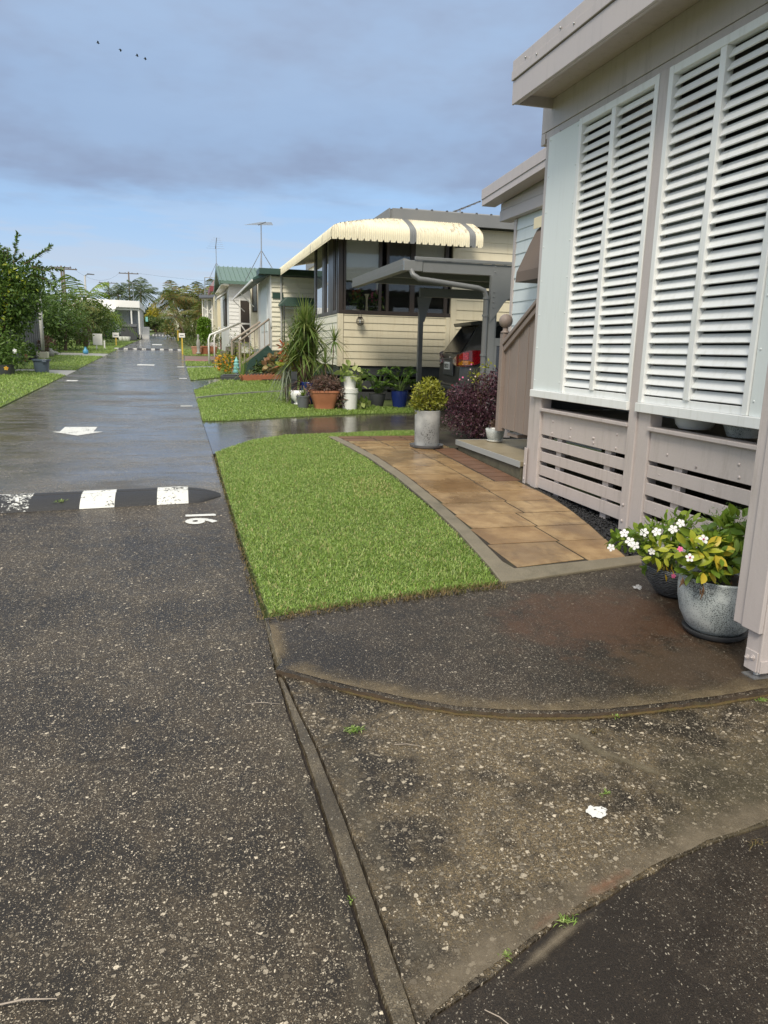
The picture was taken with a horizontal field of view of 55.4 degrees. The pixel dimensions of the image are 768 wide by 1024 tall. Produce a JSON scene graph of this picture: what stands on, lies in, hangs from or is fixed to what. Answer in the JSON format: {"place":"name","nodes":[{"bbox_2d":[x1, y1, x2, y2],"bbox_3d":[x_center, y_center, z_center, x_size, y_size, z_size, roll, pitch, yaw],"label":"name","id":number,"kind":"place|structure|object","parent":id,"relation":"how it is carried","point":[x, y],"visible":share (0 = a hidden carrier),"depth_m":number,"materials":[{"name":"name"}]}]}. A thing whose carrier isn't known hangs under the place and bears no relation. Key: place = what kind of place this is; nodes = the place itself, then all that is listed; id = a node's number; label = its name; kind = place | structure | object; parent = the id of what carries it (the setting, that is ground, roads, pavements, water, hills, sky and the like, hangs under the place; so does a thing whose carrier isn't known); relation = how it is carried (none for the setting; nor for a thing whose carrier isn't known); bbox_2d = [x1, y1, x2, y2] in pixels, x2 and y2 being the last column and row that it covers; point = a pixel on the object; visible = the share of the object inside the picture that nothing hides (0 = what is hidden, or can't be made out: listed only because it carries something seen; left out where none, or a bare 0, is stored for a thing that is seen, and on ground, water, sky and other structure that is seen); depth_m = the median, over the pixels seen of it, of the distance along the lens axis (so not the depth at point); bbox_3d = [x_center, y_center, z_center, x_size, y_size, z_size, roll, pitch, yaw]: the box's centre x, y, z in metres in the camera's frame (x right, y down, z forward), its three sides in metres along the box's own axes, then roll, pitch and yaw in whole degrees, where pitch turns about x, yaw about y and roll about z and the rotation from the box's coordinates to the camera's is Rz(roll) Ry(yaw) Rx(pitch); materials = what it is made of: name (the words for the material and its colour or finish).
{"place":"outdoors","nodes":[
{"label":"outdoors","id":0,"kind":"place"},
{"bbox_2d":[0,370,65,408],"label":"lawn","id":1,"kind":"structure","parent":0,"point":[16,399],"depth_m":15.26,"materials":[{"name":"green plant"}]},
{"bbox_2d":[0,327,32,374],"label":"potted plant","id":2,"kind":"object","parent":1,"relation":"on","point":[9,369],"visible":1,"depth_m":18.57,"materials":[{"name":"green plant"}]},
{"bbox_2d":[32,359,50,372],"bbox_3d":[-9.268,-3.958,19.796,0.460,0.352,0.475,-2,13,-15],"label":"tub","id":3,"kind":"object","parent":1,"relation":"on","point":[40,365],"visible":0.98,"depth_m":19.64,"materials":[{"name":"grey plastic"}]},
{"bbox_2d":[13,354,102,369],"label":"lawn","id":4,"kind":"structure","parent":0,"point":[63,363],"depth_m":23.42,"materials":[{"name":"green plant"}]},
{"bbox_2d":[37,338,49,357],"bbox_3d":[-12.297,-5.888,26.213,0.641,0.757,0.527,-2,13,-15],"label":"planter box","id":5,"kind":"object","parent":4,"relation":"on","point":[43,354],"visible":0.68,"depth_m":26.15,"materials":[{"name":"white"}]},
{"bbox_2d":[58,352,107,356],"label":"side driveway","id":6,"kind":"structure","parent":0,"point":[91,354],"depth_m":29.89,"materials":[{"name":"grey concrete"}]},
{"bbox_2d":[25,276,75,339],"bbox_3d":[-15.046,-8.131,30.095,4.490,3.214,3.796,-2,13,-15],"label":"tree","id":7,"kind":"object","parent":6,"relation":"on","point":[46,320],"visible":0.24,"depth_m":30.12,"materials":[{"name":"green plant"}]},
{"bbox_2d":[50,340,133,353],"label":"lawn","id":8,"kind":"structure","parent":0,"point":[92,350],"depth_m":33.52,"materials":[{"name":"green plant"}]},
{"bbox_2d":[37,287,84,346],"bbox_3d":[-14.999,-8.705,32.305,3.162,3.246,3.899,-2,13,-15],"label":"hedge","id":9,"kind":"object","parent":8,"relation":"on","point":[65,322],"visible":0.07,"depth_m":32.07,"materials":[{"name":"green plant"}]},
{"bbox_2d":[42,294,95,350],"bbox_3d":[-13.947,-8.244,31.948,1.902,2.594,3.648,4,13,10],"label":"hedge","id":10,"kind":"object","parent":8,"relation":"on","point":[66,332],"visible":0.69,"depth_m":31.87,"materials":[{"name":"green plant"}]},
{"bbox_2d":[59,293,104,344],"bbox_3d":[-15.812,-9.986,37.928,2.558,2.659,2.879,-2,13,-15],"label":"palm tree","id":11,"kind":"object","parent":8,"relation":"on","point":[90,307],"visible":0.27,"depth_m":37.86,"materials":[{"name":"green plant"}]},
{"bbox_2d":[68,296,116,344],"bbox_3d":[-15.541,-10.146,39.090,2.255,2.653,4.404,4,13,13],"label":"hedge","id":12,"kind":"object","parent":8,"relation":"on","point":[101,318],"visible":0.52,"depth_m":38.94,"materials":[{"name":"green plant"}]},
{"bbox_2d":[54,274,140,338],"bbox_3d":[-16.431,-11.023,40.169,4.802,3.553,3.643,9,14,30],"label":"palm tree","id":13,"kind":"object","parent":8,"relation":"on","point":[76,289],"visible":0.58,"depth_m":39.40,"materials":[{"name":"green plant"}]},
{"bbox_2d":[90,299,126,341],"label":"hedge","id":14,"kind":"object","parent":8,"relation":"on","point":[112,329],"visible":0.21,"depth_m":43.71,"materials":[{"name":"green plant"}]},
{"bbox_2d":[0,332,385,1023],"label":"road","id":15,"kind":"structure","parent":0,"point":[162,880],"depth_m":2.65,"materials":[{"name":"grey asphalt"}]},
{"bbox_2d":[57,427,97,434],"bbox_3d":[-4.204,-1.115,10.065,0.650,0.028,0.831,-2,13,-15],"label":"direction arrow","id":16,"kind":"object","parent":15,"relation":"on","point":[78,430],"visible":1,"depth_m":10.09,"materials":[{"name":"white paint"}]},
{"bbox_2d":[0,486,220,512],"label":"speed bump","id":17,"kind":"object","parent":15,"relation":"on","point":[35,502],"visible":1,"depth_m":6.18,"materials":[{"name":"white paint"}]},
{"bbox_2d":[185,514,215,523],"bbox_3d":[-1.459,0.054,5.844,0.250,0.010,0.300,-2,13,-15],"label":"painted number","id":18,"kind":"object","parent":15,"relation":"on","point":[199,521],"visible":1,"depth_m":5.82,"materials":[{"name":"white paint"}]},
{"bbox_2d":[181,350,222,355],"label":"lawn","id":19,"kind":"structure","parent":0,"point":[193,354],"depth_m":32.43,"materials":[{"name":"green plant"}]},
{"bbox_2d":[196,316,212,345],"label":"topiary","id":20,"kind":"object","parent":19,"relation":"on","point":[203,330],"visible":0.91,"depth_m":35.38,"materials":[{"name":"green plant"}]},
{"bbox_2d":[187,366,229,380],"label":"lawn","id":21,"kind":"structure","parent":0,"point":[202,378],"depth_m":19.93,"materials":[{"name":"green plant"}]},
{"bbox_2d":[213,351,239,373],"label":"shrub","id":22,"kind":"object","parent":21,"relation":"on","point":[222,364],"visible":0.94,"depth_m":20.65,"materials":[{"name":"yellow plant"}]},
{"bbox_2d":[199,379,299,388],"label":"lawn","id":23,"kind":"structure","parent":0,"point":[241,384],"depth_m":18.43,"materials":[{"name":"green plant"}]},
{"bbox_2d":[191,375,324,389],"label":"driveway","id":24,"kind":"structure","parent":0,"point":[196,384],"depth_m":18.38,"materials":[{"name":"concrete"}]},
{"bbox_2d":[0,0,583,310],"label":"sky","id":25,"kind":"structure","parent":0,"point":[305,118],"materials":[{"name":"blue"}]},
{"bbox_2d":[194,383,420,421],"bbox_3d":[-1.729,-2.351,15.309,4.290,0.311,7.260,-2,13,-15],"label":"lawn","id":26,"kind":"structure","parent":0,"point":[231,420],"depth_m":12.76,"materials":[{"name":"green plant"}]},
{"bbox_2d":[267,360,298,402],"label":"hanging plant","id":27,"kind":"object","parent":26,"relation":"on","point":[286,380],"visible":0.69,"depth_m":14.33,"materials":[{"name":"green plant"}]},
{"bbox_2d":[274,339,302,396],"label":"shrub","id":28,"kind":"object","parent":26,"relation":"on","point":[282,362],"visible":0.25,"depth_m":14.84,"materials":[{"name":"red plant"}]},
{"bbox_2d":[284,361,311,404],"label":"potted plant","id":29,"kind":"object","parent":26,"relation":"on","point":[294,390],"visible":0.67,"depth_m":14.00,"materials":[{"name":"white plastic"}]},
{"bbox_2d":[264,290,341,388],"bbox_3d":[-1.528,-3.242,14.406,1.537,2.170,1.568,10,15,35],"label":"dracaena","id":30,"kind":"object","parent":26,"relation":"on","point":[304,323],"visible":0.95,"depth_m":14.20,"materials":[{"name":"green plant"}]},
{"bbox_2d":[296,386,309,408],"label":"potted plant","id":31,"kind":"object","parent":26,"relation":"on","point":[303,399],"visible":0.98,"depth_m":13.42,"materials":[{"name":"green plant"}]},
{"bbox_2d":[304,372,347,409],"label":"potted plant","id":32,"kind":"object","parent":26,"relation":"on","point":[324,395],"visible":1,"depth_m":13.34,"materials":[{"name":"ceramic"}]},
{"bbox_2d":[309,345,343,381],"bbox_3d":[-1.151,-2.620,14.036,0.726,1.153,0.846,-9,16,-38],"label":"dracaena","id":33,"kind":"object","parent":26,"relation":"on","point":[324,360],"visible":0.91,"depth_m":13.99,"materials":[{"name":"green plant"}]},
{"bbox_2d":[316,324,350,384],"bbox_3d":[-0.950,-2.879,14.207,0.839,1.583,0.783,10,15,35],"label":"dracaena","id":34,"kind":"object","parent":26,"relation":"on","point":[334,340],"visible":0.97,"depth_m":14.08,"materials":[{"name":"green plant"}]},
{"bbox_2d":[334,360,367,409],"bbox_3d":[-0.596,-2.355,13.520,0.467,0.906,0.565,13,17,43],"label":"potted plant","id":35,"kind":"object","parent":26,"relation":"on","point":[353,388],"visible":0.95,"depth_m":13.43,"materials":[{"name":"green plant"}]},
{"bbox_2d":[356,395,375,408],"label":"ground plant","id":36,"kind":"object","parent":26,"relation":"on","point":[362,403],"visible":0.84,"depth_m":13.68,"materials":[{"name":"green plant"}]},
{"bbox_2d":[362,368,398,405],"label":"potted plant","id":37,"kind":"object","parent":26,"relation":"on","point":[377,398],"visible":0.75,"depth_m":14.19,"materials":[{"name":"green plant"}]},
{"bbox_2d":[380,366,418,407],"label":"potted plant","id":38,"kind":"object","parent":26,"relation":"on","point":[399,395],"visible":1,"depth_m":14.05,"materials":[{"name":"green plant"}]},
{"bbox_2d":[203,402,495,457],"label":"wet driveway","id":39,"kind":"structure","parent":0,"point":[222,435],"depth_m":11.29,"materials":[{"name":"concrete"}]},
{"bbox_2d":[352,256,511,423],"bbox_3d":[2.478,-3.030,13.533,5.511,2.575,3.692,-2,13,-15],"label":"carport","id":40,"kind":"object","parent":39,"relation":"on","point":[479,278],"visible":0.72,"depth_m":11.44,"materials":[{"name":"grey paint"}]},
{"bbox_2d":[492,338,499,414],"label":"post","id":41,"kind":"structure","parent":40,"relation":"attached to","point":[496,351],"depth_m":11.60,"materials":[{"name":"grey paint"}]},
{"bbox_2d":[212,429,509,621],"bbox_3d":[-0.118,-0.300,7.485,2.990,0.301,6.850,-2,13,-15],"label":"lawn","id":42,"kind":"structure","parent":0,"point":[266,612],"depth_m":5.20,"materials":[{"name":"green plant"}]},
{"bbox_2d":[53,332,713,620],"bbox_3d":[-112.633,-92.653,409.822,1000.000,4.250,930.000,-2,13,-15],"label":"ground","id":43,"kind":"structure","parent":0,"point":[387,402],"depth_m":10.51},
{"bbox_2d":[0,284,40,363],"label":"shed","id":44,"kind":"structure","parent":43,"relation":"on","point":[34,337],"depth_m":25.58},
{"bbox_2d":[0,230,64,369],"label":"tree","id":45,"kind":"object","parent":43,"relation":"on","point":[18,288],"visible":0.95,"depth_m":19.31,"materials":[{"name":"green plant"}]},
{"bbox_2d":[38,299,44,350],"bbox_3d":[-10.478,-5.768,22.351,0.110,1.625,0.110,-2,13,-15],"label":"leaning pole","id":46,"kind":"object","parent":43,"relation":"on","point":[41,334],"visible":0.6,"depth_m":22.37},
{"bbox_2d":[45,285,91,333],"bbox_3d":[-17.103,-9.602,35.607,5.691,3.207,3.674,-2,13,-15],"label":"tree","id":47,"kind":"object","parent":43,"relation":"on","point":[79,299],"visible":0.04,"depth_m":35.76,"materials":[{"name":"green plant"}]},
{"bbox_2d":[73,298,149,338],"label":"house","id":48,"kind":"structure","parent":43,"relation":"on","point":[131,312],"depth_m":54.12,"materials":[{"name":"white metal"}]},
{"bbox_2d":[103,283,134,300],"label":"palm tree","id":49,"kind":"object","parent":43,"relation":"on","point":[119,289],"visible":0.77,"depth_m":90.65,"materials":[{"name":"green plant"}]},
{"bbox_2d":[121,324,137,339],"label":"storage box","id":50,"kind":"object","parent":43,"relation":"on","point":[127,333],"visible":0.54,"depth_m":50.74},
{"bbox_2d":[117,277,167,312],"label":"palm tree","id":51,"kind":"object","parent":43,"relation":"on","point":[141,292],"visible":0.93,"depth_m":88.37,"materials":[{"name":"green plant"}]},
{"bbox_2d":[148,315,172,331],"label":"tree","id":52,"kind":"object","parent":43,"relation":"on","point":[155,326],"visible":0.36,"depth_m":81.41,"materials":[{"name":"green plant"}]},
{"bbox_2d":[158,317,194,339],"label":"shrub","id":53,"kind":"object","parent":43,"relation":"on","point":[174,328],"visible":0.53,"depth_m":55.46,"materials":[{"name":"green plant"}]},
{"bbox_2d":[158,302,203,341],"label":"palm tree","id":54,"kind":"object","parent":43,"relation":"on","point":[198,311],"visible":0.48,"depth_m":51.87,"materials":[{"name":"green plant"}]},
{"bbox_2d":[149,278,213,338],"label":"palm tree","id":55,"kind":"object","parent":43,"relation":"on","point":[185,301],"visible":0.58,"depth_m":56.48,"materials":[{"name":"green plant"}]},
{"bbox_2d":[199,295,214,345],"bbox_3d":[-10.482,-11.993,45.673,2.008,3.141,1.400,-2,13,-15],"label":"house","id":56,"kind":"structure","parent":43,"relation":"on","point":[208,309],"depth_m":45.32,"materials":[{"name":"white metal"}]},
{"bbox_2d":[208,281,221,348],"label":"house","id":57,"kind":"structure","parent":43,"relation":"on","point":[216,314],"depth_m":39.98,"materials":[{"name":"yellow"}]},
{"bbox_2d":[242,345,271,372],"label":"staircase","id":58,"kind":"structure","parent":43,"relation":"on","point":[259,356],"depth_m":21.65,"materials":[{"name":"green paint"}]},
{"bbox_2d":[238,318,269,371],"bbox_3d":[-3.828,-4.897,21.616,0.969,1.648,0.060,-5,14,-27],"label":"balustrade","id":59,"kind":"object","parent":58,"relation":"on","point":[251,332],"visible":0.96,"depth_m":21.57,"materials":[{"name":"white metal"}]},
{"bbox_2d":[238,373,279,380],"bbox_3d":[-3.647,-3.792,20.645,1.659,0.192,2.716,0,13,-8],"label":"garden bed","id":60,"kind":"object","parent":43,"relation":"on","point":[262,374],"visible":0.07,"depth_m":21.11,"materials":[{"name":"brown soil"}]},
{"bbox_2d":[261,352,282,374],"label":"shrub","id":61,"kind":"object","parent":60,"relation":"on","point":[268,358],"visible":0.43,"depth_m":21.02,"materials":[{"name":"brown plant"}]},
{"bbox_2d":[213,265,324,375],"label":"house","id":62,"kind":"structure","parent":43,"relation":"on","point":[261,295],"depth_m":23.78,"materials":[{"name":"white"}]},
{"bbox_2d":[239,299,250,342],"bbox_3d":[-5.972,-8.212,31.459,0.500,1.794,0.051,-2,13,-15],"label":"screen door","id":63,"kind":"structure","parent":62,"relation":"in","point":[244,317],"depth_m":31.43,"materials":[{"name":"white metal"}]},
{"bbox_2d":[245,222,272,280],"bbox_3d":[-4.182,-9.080,25.406,1.309,2.098,1.400,-2,13,-15],"label":"antenna","id":64,"kind":"object","parent":62,"relation":"attached to","point":[261,224],"visible":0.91,"depth_m":25.38,"materials":[{"name":"metal"}]},
{"bbox_2d":[277,678,391,1023],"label":"drain channel","id":65,"kind":"object","parent":43,"relation":"on","point":[370,970],"depth_m":2.22,"materials":[{"name":"concrete"}]},
{"bbox_2d":[278,677,415,1023],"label":"channel lip","id":66,"kind":"object","parent":65,"relation":"on","point":[393,995],"visible":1,"depth_m":2.08,"materials":[{"name":"grey concrete"}]},
{"bbox_2d":[279,207,513,399],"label":"house","id":67,"kind":"structure","parent":43,"relation":"on","point":[337,258],"depth_m":15.70,"materials":[{"name":"beige wood"}]},
{"bbox_2d":[314,237,337,317],"bbox_3d":[-1.310,-5.326,16.622,0.080,1.689,2.929,-2,13,-15],"label":"window frame","id":68,"kind":"structure","parent":67,"relation":"in","point":[326,256],"depth_m":16.52,"materials":[{"name":"grey metal"}]},
{"bbox_2d":[347,288,364,309],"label":"indoor plant","id":69,"kind":"object","parent":67,"relation":"on","point":[357,300],"visible":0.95,"depth_m":15.59,"materials":[{"name":"green plant"}]},
{"bbox_2d":[368,289,384,310],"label":"indoor plant","id":70,"kind":"object","parent":67,"relation":"on","point":[373,297],"visible":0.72,"depth_m":15.70,"materials":[{"name":"green plant"}]},
{"bbox_2d":[337,238,450,316],"bbox_3d":[0.254,-5.044,15.514,2.494,1.689,0.102,-2,13,-15],"label":"window frame","id":71,"kind":"structure","parent":67,"relation":"in","point":[356,258],"depth_m":15.38,"materials":[{"name":"brown metal"}]},
{"bbox_2d":[329,436,641,584],"bbox_3d":[0.538,-0.287,7.483,1.204,0.287,5.960,-2,13,-15],"label":"path edging","id":72,"kind":"object","parent":43,"relation":"on","point":[501,570],"visible":0.6,"depth_m":5.01,"materials":[{"name":"concrete"}]},
{"bbox_2d":[455,439,599,483],"bbox_3d":[1.766,-0.610,8.751,1.238,0.298,1.912,-2,13,-15],"label":"concrete step","id":73,"kind":"object","parent":43,"relation":"on","point":[506,456],"visible":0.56,"depth_m":8.43,"materials":[{"name":"beige concrete"}]},
{"bbox_2d":[486,419,504,441],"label":"potted plant","id":74,"kind":"object","parent":73,"relation":"on","point":[493,434],"visible":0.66,"depth_m":9.24,"materials":[{"name":"grey ceramic"}]},
{"bbox_2d":[528,484,681,557],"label":"gravel","id":75,"kind":"structure","parent":43,"relation":"on","point":[599,522],"depth_m":6.14,"materials":[{"name":"grey gravel"}]},
{"bbox_2d":[481,0,767,679],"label":"house","id":76,"kind":"structure","parent":43,"relation":"on","point":[631,197],"depth_m":5.57,"materials":[{"name":"paint"}]},
{"bbox_2d":[674,417,714,429],"bbox_3d":[2.290,-0.694,5.377,0.308,0.160,0.308,-2,13,-15],"label":"deck bowl","id":77,"kind":"object","parent":76,"relation":"on","point":[681,423],"visible":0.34,"depth_m":5.28,"materials":[{"name":"grey plastic"}]},
{"bbox_2d":[723,424,758,438],"bbox_3d":[2.405,-0.582,4.882,0.318,0.160,0.318,-2,13,-15],"label":"deck bowl","id":78,"kind":"object","parent":76,"relation":"on","point":[738,432],"visible":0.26,"depth_m":4.80,"materials":[{"name":"grey metal"}]},
{"bbox_2d":[438,321,507,406],"bbox_3d":[3.244,-2.695,13.796,4.318,1.662,1.864,-1,13,-9],"label":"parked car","id":79,"kind":"object","parent":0,"point":[459,354],"visible":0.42,"depth_m":12.86,"materials":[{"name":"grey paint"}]},
{"bbox_2d":[339,430,626,567],"bbox_3d":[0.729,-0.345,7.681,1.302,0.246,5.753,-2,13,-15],"label":"paved path","id":80,"kind":"structure","parent":0,"point":[459,492],"depth_m":6.48,"materials":[{"name":"beige tile"}]},
{"bbox_2d":[407,376,448,448],"bbox_3d":[0.566,-1.294,9.438,0.526,0.930,0.504,8,14,27],"label":"potted plant","id":81,"kind":"object","parent":80,"relation":"on","point":[427,424],"visible":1,"depth_m":9.35,"materials":[{"name":"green plant"}]},
{"bbox_2d":[441,358,497,438],"bbox_3d":[1.412,-1.592,10.360,1.326,1.168,0.891,-2,13,-15],"label":"shrub","id":82,"kind":"object","parent":80,"relation":"on","point":[481,419],"visible":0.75,"depth_m":10.24,"materials":[{"name":"purple plant"}]},
{"bbox_2d":[265,564,767,717],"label":"slab","id":83,"kind":"structure","parent":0,"point":[597,642],"depth_m":3.58,"materials":[{"name":"concrete"}]},
{"bbox_2d":[296,671,759,709],"bbox_3d":[0.864,0.757,3.290,2.708,0.026,0.516,1,12,-3],"label":"rim smear","id":84,"kind":"object","parent":83,"relation":"on","point":[430,698],"visible":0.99,"depth_m":3.12},
{"bbox_2d":[604,507,706,598],"bbox_3d":[1.570,0.248,4.314,0.837,0.536,0.447,-2,13,-15],"label":"potted plant","id":85,"kind":"object","parent":83,"relation":"on","point":[660,564],"visible":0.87,"depth_m":4.28,"materials":[{"name":"green plant"}]},
{"bbox_2d":[673,502,748,642],"bbox_3d":[1.681,0.301,3.777,0.657,0.705,0.441,-2,13,-15],"label":"potted plant","id":86,"kind":"object","parent":83,"relation":"on","point":[708,571],"visible":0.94,"depth_m":3.70,"materials":[{"name":"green plant"}]},
{"bbox_2d":[282,675,767,1023],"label":"concrete apron","id":87,"kind":"object","parent":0,"point":[468,833],"visible":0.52,"depth_m":2.47,"materials":[{"name":"grey concrete"}]},
{"bbox_2d":[342,691,767,719],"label":"moss line","id":88,"kind":"object","parent":87,"relation":"on","point":[582,718],"visible":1,"depth_m":3.06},
{"bbox_2d":[586,805,607,817],"bbox_3d":[0.708,0.997,2.433,0.074,0.002,0.066,3,13,9],"label":"paint splash","id":89,"kind":"object","parent":87,"relation":"on","point":[598,812],"visible":1,"depth_m":2.43,"materials":[{"name":"white paint"}]},
{"bbox_2d":[431,806,767,1009],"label":"mortar joint","id":90,"kind":"object","parent":87,"relation":"on","point":[462,972],"visible":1,"depth_m":1.99,"materials":[{"name":"concrete"}]},
{"bbox_2d":[569,733,655,772],"bbox_3d":[0.856,0.916,2.773,0.135,0.014,0.465,-10,17,-42],"label":"apron crack silt","id":91,"kind":"object","parent":87,"relation":"on","point":[586,742],"visible":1,"depth_m":2.77,"materials":[{"name":"soil"}]},
{"bbox_2d":[430,827,767,1023],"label":"dark concrete apron","id":92,"kind":"object","parent":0,"point":[684,940],"visible":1,"depth_m":1.88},
{"bbox_2d":[533,927,572,959],"bbox_3d":[0.451,1.123,1.912,0.494,0.008,0.077,-8,15,-36],"label":"smear","id":93,"kind":"object","parent":92,"relation":"on","point":[556,939],"visible":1,"depth_m":1.92},
{"bbox_2d":[428,826,767,1023],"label":"crack dirt","id":94,"kind":"structure","parent":92,"relation":"on","point":[496,975],"depth_m":1.96,"materials":[{"name":"soil"}]},
{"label":"lawn","id":95,"kind":"structure","parent":0,"visible":0},
{"bbox_2d":[210,342,241,363],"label":"staircase","id":96,"kind":"structure","parent":95,"relation":"on","point":[221,353],"depth_m":26.14,"materials":[{"name":"wood"}]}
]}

